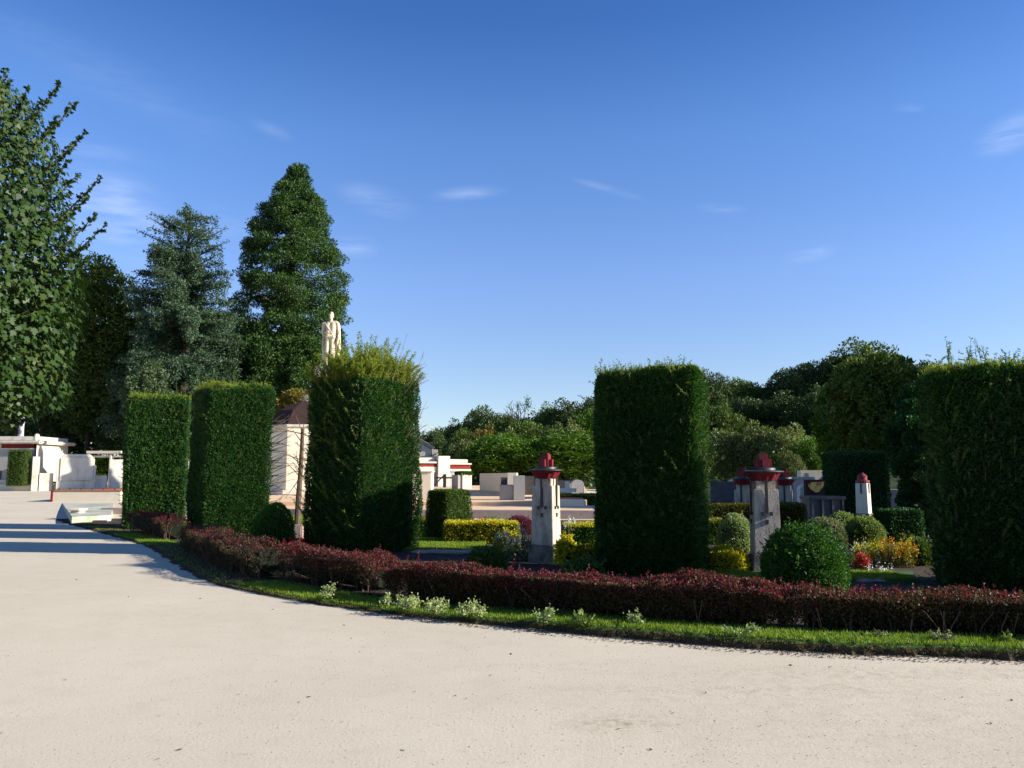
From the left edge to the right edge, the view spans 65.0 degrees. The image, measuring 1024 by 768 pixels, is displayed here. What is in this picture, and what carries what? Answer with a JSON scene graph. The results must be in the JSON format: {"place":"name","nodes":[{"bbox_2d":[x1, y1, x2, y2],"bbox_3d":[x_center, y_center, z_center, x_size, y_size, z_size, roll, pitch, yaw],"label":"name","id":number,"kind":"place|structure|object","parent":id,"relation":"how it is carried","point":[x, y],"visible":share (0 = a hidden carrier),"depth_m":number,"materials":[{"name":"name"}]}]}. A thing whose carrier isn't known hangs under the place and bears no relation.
{"place":"outdoors","nodes":[
{"label":"outdoors","id":0,"kind":"place"},
{"bbox_2d":[268,485,587,505],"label":"terrace","id":1,"kind":"structure","parent":0,"point":[478,497],"depth_m":37.21,"materials":[{"name":"beige stone"}]},
{"bbox_2d":[265,401,312,494],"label":"cream monument","id":2,"kind":"object","parent":1,"relation":"on","point":[298,410],"visible":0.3,"depth_m":46.26,"materials":[{"name":"white stone"}]},
{"bbox_2d":[302,312,340,400],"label":"statue","id":3,"kind":"object","parent":1,"relation":"on","point":[331,328],"visible":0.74,"depth_m":52.54,"materials":[{"name":"stone"}]},
{"bbox_2d":[412,471,434,499],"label":"wall end block","id":4,"kind":"structure","parent":1,"relation":"on","point":[427,478],"depth_m":36.24,"materials":[{"name":"white stone"}]},
{"bbox_2d":[413,456,470,486],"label":"gate pavilion","id":5,"kind":"structure","parent":1,"relation":"on","point":[440,466],"depth_m":77.21,"materials":[{"name":"white stone"}]},
{"bbox_2d":[452,471,472,488],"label":"planter block","id":6,"kind":"structure","parent":1,"relation":"on","point":[463,481],"depth_m":63.57,"materials":[{"name":"white stone"}]},
{"bbox_2d":[455,432,553,474],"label":"broadleaf tree","id":7,"kind":"object","parent":1,"relation":"on","point":[484,459],"visible":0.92,"depth_m":86.29,"materials":[{"name":"green plant"}]},
{"bbox_2d":[500,475,524,499],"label":"wall end block","id":8,"kind":"structure","parent":1,"relation":"on","point":[515,490],"depth_m":36.26,"materials":[{"name":"stone"}]},
{"bbox_2d":[506,429,594,479],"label":"broadleaf tree","id":9,"kind":"object","parent":1,"relation":"on","point":[563,446],"visible":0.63,"depth_m":86.72,"materials":[{"name":"green plant"}]},
{"bbox_2d":[480,473,517,491],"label":"curved wall","id":10,"kind":"structure","parent":0,"point":[490,481],"depth_m":55.45,"materials":[{"name":"white concrete"}]},
{"bbox_2d":[0,483,1023,767],"bbox_3d":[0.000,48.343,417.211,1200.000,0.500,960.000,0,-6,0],"label":"ground","id":11,"kind":"structure","parent":0,"point":[44,555],"depth_m":5.99,"materials":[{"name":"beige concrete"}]},
{"bbox_2d":[6,449,31,485],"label":"clipped column","id":12,"kind":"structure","parent":11,"relation":"on","point":[18,467],"depth_m":53.44,"materials":[{"name":"green plant"}]},
{"bbox_2d":[0,278,61,437],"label":"broadleaf tree","id":13,"kind":"object","parent":11,"relation":"on","point":[29,428],"visible":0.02,"depth_m":72.03,"materials":[{"name":"green plant"}]},
{"bbox_2d":[0,434,75,490],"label":"stone pavilion","id":14,"kind":"structure","parent":11,"relation":"on","point":[50,452],"depth_m":54.99,"materials":[{"name":"stone"}]},
{"bbox_2d":[0,67,107,433],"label":"broad leaved tree","id":15,"kind":"object","parent":11,"relation":"on","point":[20,310],"visible":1,"depth_m":10.23,"materials":[{"name":"green plant"}]},
{"bbox_2d":[23,317,109,455],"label":"broadleaf tree","id":16,"kind":"object","parent":11,"relation":"on","point":[53,426],"visible":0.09,"depth_m":67.09,"materials":[{"name":"green plant"}]},
{"bbox_2d":[31,454,122,490],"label":"garden wall","id":17,"kind":"structure","parent":11,"relation":"on","point":[76,472],"depth_m":54.71,"materials":[{"name":"white stone"}]},
{"bbox_2d":[62,503,113,522],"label":"stone slab","id":18,"kind":"structure","parent":11,"relation":"on","point":[94,512],"depth_m":28.95,"materials":[{"name":"white stone"}]},
{"bbox_2d":[50,488,128,501],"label":"wall","id":19,"kind":"structure","parent":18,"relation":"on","point":[90,495],"depth_m":39.63,"materials":[{"name":"stone"}]},
{"bbox_2d":[42,250,150,453],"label":"broadleaf tree","id":20,"kind":"object","parent":11,"relation":"on","point":[107,309],"visible":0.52,"depth_m":65.04,"materials":[{"name":"green plant"}]},
{"bbox_2d":[94,457,122,488],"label":"back hedge","id":21,"kind":"object","parent":11,"relation":"on","point":[102,465],"visible":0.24,"depth_m":59.26,"materials":[{"name":"green plant"}]},
{"bbox_2d":[60,329,175,460],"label":"broadleaf tree","id":22,"kind":"object","parent":11,"relation":"on","point":[110,444],"visible":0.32,"depth_m":64.51,"materials":[{"name":"green plant"}]},
{"bbox_2d":[119,360,174,418],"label":"broadleaf tree","id":23,"kind":"object","parent":11,"relation":"on","point":[143,377],"visible":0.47,"depth_m":57.59,"materials":[{"name":"green plant"}]},
{"bbox_2d":[97,202,248,463],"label":"blue cedar","id":24,"kind":"object","parent":11,"relation":"on","point":[180,343],"visible":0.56,"depth_m":63.47,"materials":[{"name":"green plant"}]},
{"bbox_2d":[218,317,290,416],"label":"broadleaf tree","id":25,"kind":"object","parent":11,"relation":"on","point":[263,343],"visible":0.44,"depth_m":67.14,"materials":[{"name":"green plant"}]},
{"bbox_2d":[225,162,353,386],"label":"giant sequoia","id":26,"kind":"object","parent":11,"relation":"on","point":[294,218],"visible":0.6,"depth_m":71.64,"materials":[{"name":"green plant"}]},
{"bbox_2d":[257,324,322,408],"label":"broadleaf tree","id":27,"kind":"object","parent":11,"relation":"on","point":[296,361],"visible":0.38,"depth_m":67.50,"materials":[{"name":"green plant"}]},
{"bbox_2d":[271,387,308,416],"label":"broadleaf tree","id":28,"kind":"object","parent":11,"relation":"on","point":[292,396],"visible":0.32,"depth_m":61.40,"materials":[{"name":"yellow plant"}]},
{"bbox_2d":[101,505,594,518],"bbox_3d":[-6.201,5.030,31.486,19.598,0.350,5.098,0,-6,0],"label":"terrace step","id":29,"kind":"object","parent":11,"relation":"on","point":[576,514],"visible":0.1,"depth_m":29.34,"materials":[{"name":"beige stone"}]},
{"bbox_2d":[112,506,592,509],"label":"terrace step paving","id":30,"kind":"structure","parent":29,"relation":"on","point":[509,508],"depth_m":30.78,"materials":[{"name":"beige stone"}]},
{"bbox_2d":[54,519,1023,660],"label":"verge","id":31,"kind":"structure","parent":11,"relation":"on","point":[850,650],"depth_m":7.99,"materials":[{"name":"green plant"}]},
{"bbox_2d":[451,596,487,616],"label":"groundcover plant","id":32,"kind":"object","parent":31,"relation":"on","point":[472,609],"visible":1,"depth_m":8.73,"materials":[{"name":"green plant"}]},
{"bbox_2d":[359,610,1023,664],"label":"earth crumbs","id":33,"kind":"object","parent":11,"relation":"on","point":[856,655],"visible":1,"depth_m":7.45,"materials":[{"name":"brown soil"}]},
{"bbox_2d":[708,428,749,480],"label":"broadleaf tree","id":34,"kind":"object","parent":11,"relation":"on","point":[722,443],"visible":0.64,"depth_m":78.34,"materials":[{"name":"green plant"}]},
{"bbox_2d":[0,0,1023,469],"label":"sky","id":35,"kind":"structure","parent":0,"point":[526,193],"materials":[{"name":"blue"}]},
{"bbox_2d":[96,518,1023,629],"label":"flower bed soil","id":36,"kind":"structure","parent":0,"point":[917,570],"depth_m":13.06,"materials":[{"name":"brown soil"}]},
{"bbox_2d":[117,383,194,528],"bbox_3d":[-10.819,2.179,24.366,2.289,4.381,2.284,3,-7,-25],"label":"yew hedge","id":37,"kind":"object","parent":36,"relation":"on","point":[155,472],"visible":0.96,"depth_m":23.72,"materials":[{"name":"green plant"}]},
{"bbox_2d":[122,507,190,540],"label":"barberry hedge","id":38,"kind":"object","parent":36,"relation":"on","point":[148,521],"visible":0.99,"depth_m":20.04,"materials":[{"name":"red plant"}]},
{"bbox_2d":[177,521,295,579],"bbox_3d":[-5.213,2.895,14.574,0.970,0.675,6.220,4,-8,-32],"label":"barberry hedge","id":39,"kind":"object","parent":36,"relation":"on","point":[237,550],"visible":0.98,"depth_m":13.05,"materials":[{"name":"red plant"}]},
{"bbox_2d":[182,372,296,536],"bbox_3d":[-7.034,1.812,21.010,2.803,4.357,2.261,4,-8,-35],"label":"yew hedge","id":40,"kind":"object","parent":36,"relation":"on","point":[228,476],"visible":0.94,"depth_m":20.24,"materials":[{"name":"green plant"}]},
{"bbox_2d":[251,501,296,549],"bbox_3d":[-4.831,2.986,16.311,0.934,1.208,0.925,3,-7,-25],"label":"box ball","id":41,"kind":"object","parent":36,"relation":"on","point":[275,519],"visible":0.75,"depth_m":16.10,"materials":[{"name":"green plant"}]},
{"bbox_2d":[273,416,304,523],"bbox_3d":[-5.751,2.386,20.930,0.719,3.086,0.862,-2,-7,17],"label":"bare tree","id":42,"kind":"object","parent":36,"relation":"on","point":[297,519],"visible":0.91,"depth_m":20.84,"materials":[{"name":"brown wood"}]},
{"bbox_2d":[276,539,408,594],"bbox_3d":[-2.489,2.544,11.382,2.413,0.655,0.792,-6,-9,42],"label":"barberry hedge","id":43,"kind":"object","parent":36,"relation":"on","point":[326,565],"visible":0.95,"depth_m":11.07,"materials":[{"name":"red plant"}]},
{"bbox_2d":[289,331,428,552],"bbox_3d":[-3.273,1.188,16.936,2.788,4.678,2.356,-5,-8,37],"label":"yew hedge","id":44,"kind":"object","parent":36,"relation":"on","point":[361,493],"visible":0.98,"depth_m":16.23,"materials":[{"name":"green plant"}]},
{"bbox_2d":[399,535,485,550],"bbox_3d":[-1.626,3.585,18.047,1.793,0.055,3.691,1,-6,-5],"label":"lawn","id":45,"kind":"structure","parent":36,"relation":"on","point":[436,547],"depth_m":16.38,"materials":[{"name":"green plant"}]},
{"bbox_2d":[422,488,473,537],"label":"topiary block","id":46,"kind":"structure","parent":45,"relation":"on","point":[442,504],"depth_m":19.30,"materials":[{"name":"green plant"}]},
{"bbox_2d":[441,518,520,543],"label":"yellow hedge","id":47,"kind":"object","parent":36,"relation":"on","point":[467,530],"visible":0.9,"depth_m":18.11,"materials":[{"name":"yellow plant"}]},
{"bbox_2d":[464,542,510,569],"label":"green clump","id":48,"kind":"object","parent":36,"relation":"on","point":[494,556],"visible":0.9,"depth_m":13.14,"materials":[{"name":"green plant"}]},
{"bbox_2d":[490,523,531,560],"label":"border flowers","id":49,"kind":"object","parent":36,"relation":"on","point":[520,553],"visible":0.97,"depth_m":14.58,"materials":[{"name":"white plant"}]},
{"bbox_2d":[528,453,563,563],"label":"garden pillar","id":50,"kind":"structure","parent":36,"relation":"on","point":[545,526],"depth_m":14.41,"materials":[{"name":"stone"}]},
{"bbox_2d":[551,531,582,566],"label":"yellow shrub","id":51,"kind":"object","parent":36,"relation":"on","point":[564,546],"visible":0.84,"depth_m":13.77,"materials":[{"name":"yellow plant"}]},
{"bbox_2d":[561,521,596,543],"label":"box hedge","id":52,"kind":"object","parent":36,"relation":"on","point":[585,533],"visible":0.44,"depth_m":17.88,"materials":[{"name":"plant"}]},
{"bbox_2d":[558,552,606,573],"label":"green clump","id":53,"kind":"object","parent":36,"relation":"on","point":[578,563],"visible":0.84,"depth_m":12.43,"materials":[{"name":"green plant"}]},
{"bbox_2d":[380,550,792,628],"bbox_3d":[0.637,2.305,9.169,4.958,0.638,0.829,-3,-7,27],"label":"barberry hedge","id":54,"kind":"object","parent":36,"relation":"on","point":[746,600],"visible":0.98,"depth_m":8.70,"materials":[{"name":"red plant"}]},
{"bbox_2d":[578,354,724,576],"bbox_3d":[2.225,1.282,13.018,2.272,3.604,1.404,-3,-7,26],"label":"yew hedge","id":55,"kind":"object","parent":36,"relation":"on","point":[651,438],"visible":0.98,"depth_m":12.62,"materials":[{"name":"green plant"}]},
{"bbox_2d":[708,540,750,570],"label":"yellow shrub","id":56,"kind":"object","parent":36,"relation":"on","point":[725,556],"visible":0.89,"depth_m":12.76,"materials":[{"name":"yellow plant"}]},
{"bbox_2d":[716,510,749,553],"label":"round shrub","id":57,"kind":"object","parent":36,"relation":"on","point":[734,528],"visible":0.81,"depth_m":16.05,"materials":[{"name":"green plant"}]},
{"bbox_2d":[708,501,807,535],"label":"olive hedge","id":58,"kind":"object","parent":36,"relation":"on","point":[794,511],"visible":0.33,"depth_m":19.66,"materials":[{"name":"green plant"}]},
{"bbox_2d":[742,452,783,570],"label":"garden pillar","id":59,"kind":"structure","parent":36,"relation":"on","point":[762,474],"depth_m":12.82,"materials":[{"name":"grey stone"}]},
{"bbox_2d":[756,517,855,594],"bbox_3d":[3.917,2.359,10.739,1.258,1.165,1.220,-2,-7,17],"label":"box ball","id":60,"kind":"object","parent":36,"relation":"on","point":[798,551],"visible":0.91,"depth_m":10.42,"materials":[{"name":"green plant"}]},
{"bbox_2d":[807,513,851,547],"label":"round shrub","id":61,"kind":"object","parent":36,"relation":"on","point":[836,526],"visible":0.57,"depth_m":17.10,"materials":[{"name":"green plant"}]},
{"bbox_2d":[855,473,872,517],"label":"garden pillar","id":62,"kind":"structure","parent":36,"relation":"on","point":[863,495],"depth_m":27.10,"materials":[{"name":"stone"}]},
{"bbox_2d":[843,514,888,548],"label":"round shrub","id":63,"kind":"object","parent":36,"relation":"on","point":[859,528],"visible":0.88,"depth_m":17.07,"materials":[{"name":"green plant"}]},
{"bbox_2d":[853,535,894,566],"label":"border flowers","id":64,"kind":"object","parent":36,"relation":"on","point":[871,554],"visible":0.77,"depth_m":13.68,"materials":[{"name":"yellow plant"}]},
{"bbox_2d":[849,568,917,582],"bbox_3d":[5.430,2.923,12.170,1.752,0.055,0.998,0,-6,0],"label":"lawn","id":65,"kind":"structure","parent":36,"relation":"on","point":[903,580],"depth_m":11.71,"materials":[{"name":"green plant"}]},
{"bbox_2d":[874,533,918,567],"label":"border flowers","id":66,"kind":"object","parent":36,"relation":"on","point":[906,556],"visible":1,"depth_m":13.51,"materials":[{"name":"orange plant"}]},
{"bbox_2d":[872,507,925,542],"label":"clipped hedge","id":67,"kind":"object","parent":36,"relation":"on","point":[895,521],"visible":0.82,"depth_m":18.61,"materials":[{"name":"green plant"}]},
{"bbox_2d":[777,580,1023,636],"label":"barberry hedge","id":68,"kind":"object","parent":36,"relation":"on","point":[935,609],"visible":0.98,"depth_m":7.74,"materials":[{"name":"red plant"}]},
{"bbox_2d":[895,531,933,565],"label":"green clump","id":69,"kind":"object","parent":36,"relation":"on","point":[923,544],"visible":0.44,"depth_m":13.90,"materials":[{"name":"green plant"}]},
{"bbox_2d":[907,336,1023,591],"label":"yew hedge","id":70,"kind":"object","parent":36,"relation":"on","point":[971,417],"visible":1,"depth_m":11.09,"materials":[{"name":"green plant"}]},
{"bbox_2d":[475,468,913,489],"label":"hill","id":71,"kind":"structure","parent":0,"point":[893,484],"depth_m":92.15,"materials":[{"name":"green plant"}]},
{"bbox_2d":[421,426,452,443],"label":"broadleaf tree","id":72,"kind":"object","parent":71,"relation":"on","point":[435,433],"visible":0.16,"depth_m":139.13,"materials":[{"name":"green plant"}]},
{"bbox_2d":[441,427,474,455],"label":"broadleaf tree","id":73,"kind":"object","parent":71,"relation":"on","point":[454,437],"visible":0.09,"depth_m":115.23,"materials":[{"name":"green plant"}]},
{"bbox_2d":[444,438,473,476],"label":"broadleaf tree","id":74,"kind":"object","parent":71,"relation":"on","point":[456,447],"visible":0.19,"depth_m":106.70,"materials":[{"name":"green plant"}]},
{"bbox_2d":[454,404,510,435],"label":"broadleaf tree","id":75,"kind":"object","parent":71,"relation":"on","point":[481,418],"visible":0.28,"depth_m":140.76,"materials":[{"name":"green plant"}]},
{"bbox_2d":[504,419,544,440],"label":"broadleaf tree","id":76,"kind":"object","parent":71,"relation":"on","point":[526,430],"visible":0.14,"depth_m":110.21,"materials":[{"name":"green plant"}]},
{"bbox_2d":[533,401,563,428],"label":"broadleaf tree","id":77,"kind":"object","parent":71,"relation":"on","point":[542,417],"visible":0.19,"depth_m":139.34,"materials":[{"name":"green plant"}]},
{"bbox_2d":[545,397,590,433],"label":"broadleaf tree","id":78,"kind":"object","parent":71,"relation":"on","point":[563,415],"visible":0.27,"depth_m":136.58,"materials":[{"name":"green plant"}]},
{"bbox_2d":[573,407,594,438],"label":"broadleaf tree","id":79,"kind":"object","parent":71,"relation":"on","point":[585,421],"visible":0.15,"depth_m":109.07,"materials":[{"name":"green plant"}]},
{"bbox_2d":[472,462,916,488],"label":"undergrowth","id":80,"kind":"object","parent":71,"relation":"on","point":[475,478],"visible":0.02,"depth_m":90.27,"materials":[{"name":"green plant"}]},
{"bbox_2d":[702,368,736,412],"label":"broadleaf tree","id":81,"kind":"object","parent":71,"relation":"on","point":[720,392],"visible":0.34,"depth_m":127.39,"materials":[{"name":"green plant"}]},
{"bbox_2d":[708,398,747,439],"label":"broadleaf tree","id":82,"kind":"object","parent":71,"relation":"on","point":[727,420],"visible":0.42,"depth_m":102.81,"materials":[{"name":"green plant"}]},
{"bbox_2d":[726,376,765,406],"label":"broadleaf tree","id":83,"kind":"object","parent":71,"relation":"on","point":[744,389],"visible":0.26,"depth_m":132.67,"materials":[{"name":"green plant"}]},
{"bbox_2d":[724,396,778,431],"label":"broadleaf tree","id":84,"kind":"object","parent":71,"relation":"on","point":[746,406],"visible":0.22,"depth_m":108.31,"materials":[{"name":"green plant"}]},
{"bbox_2d":[746,389,817,437],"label":"broadleaf tree","id":85,"kind":"object","parent":71,"relation":"on","point":[783,415],"visible":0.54,"depth_m":105.70,"materials":[{"name":"green plant"}]},
{"bbox_2d":[758,366,819,407],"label":"broadleaf tree","id":86,"kind":"object","parent":71,"relation":"on","point":[796,384],"visible":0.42,"depth_m":129.18,"materials":[{"name":"green plant"}]},
{"bbox_2d":[788,383,823,441],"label":"broadleaf tree","id":87,"kind":"object","parent":71,"relation":"on","point":[809,412],"visible":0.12,"depth_m":104.98,"materials":[{"name":"green plant"}]},
{"bbox_2d":[786,359,829,399],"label":"broadleaf tree","id":88,"kind":"object","parent":71,"relation":"on","point":[803,368],"visible":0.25,"depth_m":130.83,"materials":[{"name":"green plant"}]},
{"bbox_2d":[811,348,846,392],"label":"broadleaf tree","id":89,"kind":"object","parent":71,"relation":"on","point":[828,365],"visible":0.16,"depth_m":129.41,"materials":[{"name":"green plant"}]},
{"bbox_2d":[827,336,898,382],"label":"broadleaf tree","id":90,"kind":"object","parent":71,"relation":"on","point":[861,350],"visible":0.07,"depth_m":126.18,"materials":[{"name":"green plant"}]},
{"bbox_2d":[704,568,761,577],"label":"lawn grass","id":91,"kind":"structure","parent":0,"point":[743,573],"depth_m":12.24,"materials":[{"name":"green plant"}]},
{"bbox_2d":[806,504,931,544],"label":"garden lawn","id":92,"kind":"structure","parent":0,"point":[873,516],"depth_m":28.13,"materials":[{"name":"green plant"}]},
{"bbox_2d":[709,481,734,502],"bbox_3d":[9.332,5.010,35.523,1.364,1.393,1.000,-1,-6,6],"label":"gravestone","id":93,"kind":"object","parent":92,"relation":"on","point":[723,491],"visible":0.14,"depth_m":35.49,"materials":[{"name":"stone"}]},
{"bbox_2d":[731,467,751,505],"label":"garden pillar","id":94,"kind":"structure","parent":92,"relation":"on","point":[741,482],"depth_m":20.67,"materials":[{"name":"grey stone"}]},
{"bbox_2d":[732,419,778,474],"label":"broadleaf tree","id":95,"kind":"object","parent":92,"relation":"on","point":[750,440],"visible":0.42,"depth_m":76.96,"materials":[{"name":"green plant"}]},
{"bbox_2d":[759,422,807,469],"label":"broadleaf tree","id":96,"kind":"object","parent":92,"relation":"on","point":[774,450],"visible":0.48,"depth_m":74.83,"materials":[{"name":"green plant"}]},
{"bbox_2d":[775,468,796,501],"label":"garden pillar","id":97,"kind":"structure","parent":92,"relation":"on","point":[785,481],"depth_m":21.15,"materials":[{"name":"grey stone"}]},
{"bbox_2d":[777,450,806,476],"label":"broadleaf tree","id":98,"kind":"object","parent":92,"relation":"on","point":[791,464],"visible":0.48,"depth_m":61.21,"materials":[{"name":"green plant"}]},
{"bbox_2d":[788,435,825,469],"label":"broadleaf tree","id":99,"kind":"object","parent":92,"relation":"on","point":[808,455],"visible":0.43,"depth_m":70.69,"materials":[{"name":"green plant"}]},
{"bbox_2d":[804,480,824,495],"bbox_3d":[11.627,4.374,30.824,0.720,1.406,0.360,0,-6,0],"label":"brown stele","id":100,"kind":"object","parent":92,"relation":"on","point":[814,487],"visible":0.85,"depth_m":30.73,"materials":[{"name":"stone"}]},
{"bbox_2d":[799,496,845,518],"bbox_3d":[11.249,4.469,29.082,1.322,0.827,1.000,0,-6,0],"label":"granite tomb","id":101,"kind":"object","parent":92,"relation":"on","point":[818,506],"visible":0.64,"depth_m":28.67,"materials":[{"name":"stone"}]},
{"bbox_2d":[808,382,850,458],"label":"broadleaf tree","id":102,"kind":"object","parent":92,"relation":"on","point":[820,428],"visible":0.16,"depth_m":46.00,"materials":[{"name":"green plant"}]},
{"bbox_2d":[821,450,891,514],"bbox_3d":[13.675,3.956,32.069,2.360,2.647,1.902,0,-6,0],"label":"tall hedge","id":103,"kind":"object","parent":92,"relation":"on","point":[842,470],"visible":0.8,"depth_m":31.37,"materials":[{"name":"green plant"}]},
{"bbox_2d":[819,350,924,480],"bbox_3d":[17.366,2.252,37.915,4.917,7.618,5.139,2,-7,-20],"label":"broadleaf tree","id":104,"kind":"object","parent":92,"relation":"on","point":[861,392],"visible":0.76,"depth_m":37.13,"materials":[{"name":"green plant"}]},
{"bbox_2d":[881,379,932,538],"bbox_3d":[10.279,1.873,19.900,1.971,4.346,2.042,0,-6,0],"label":"yew tree","id":105,"kind":"object","parent":92,"relation":"on","point":[903,444],"visible":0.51,"depth_m":19.67,"materials":[{"name":"green plant"}]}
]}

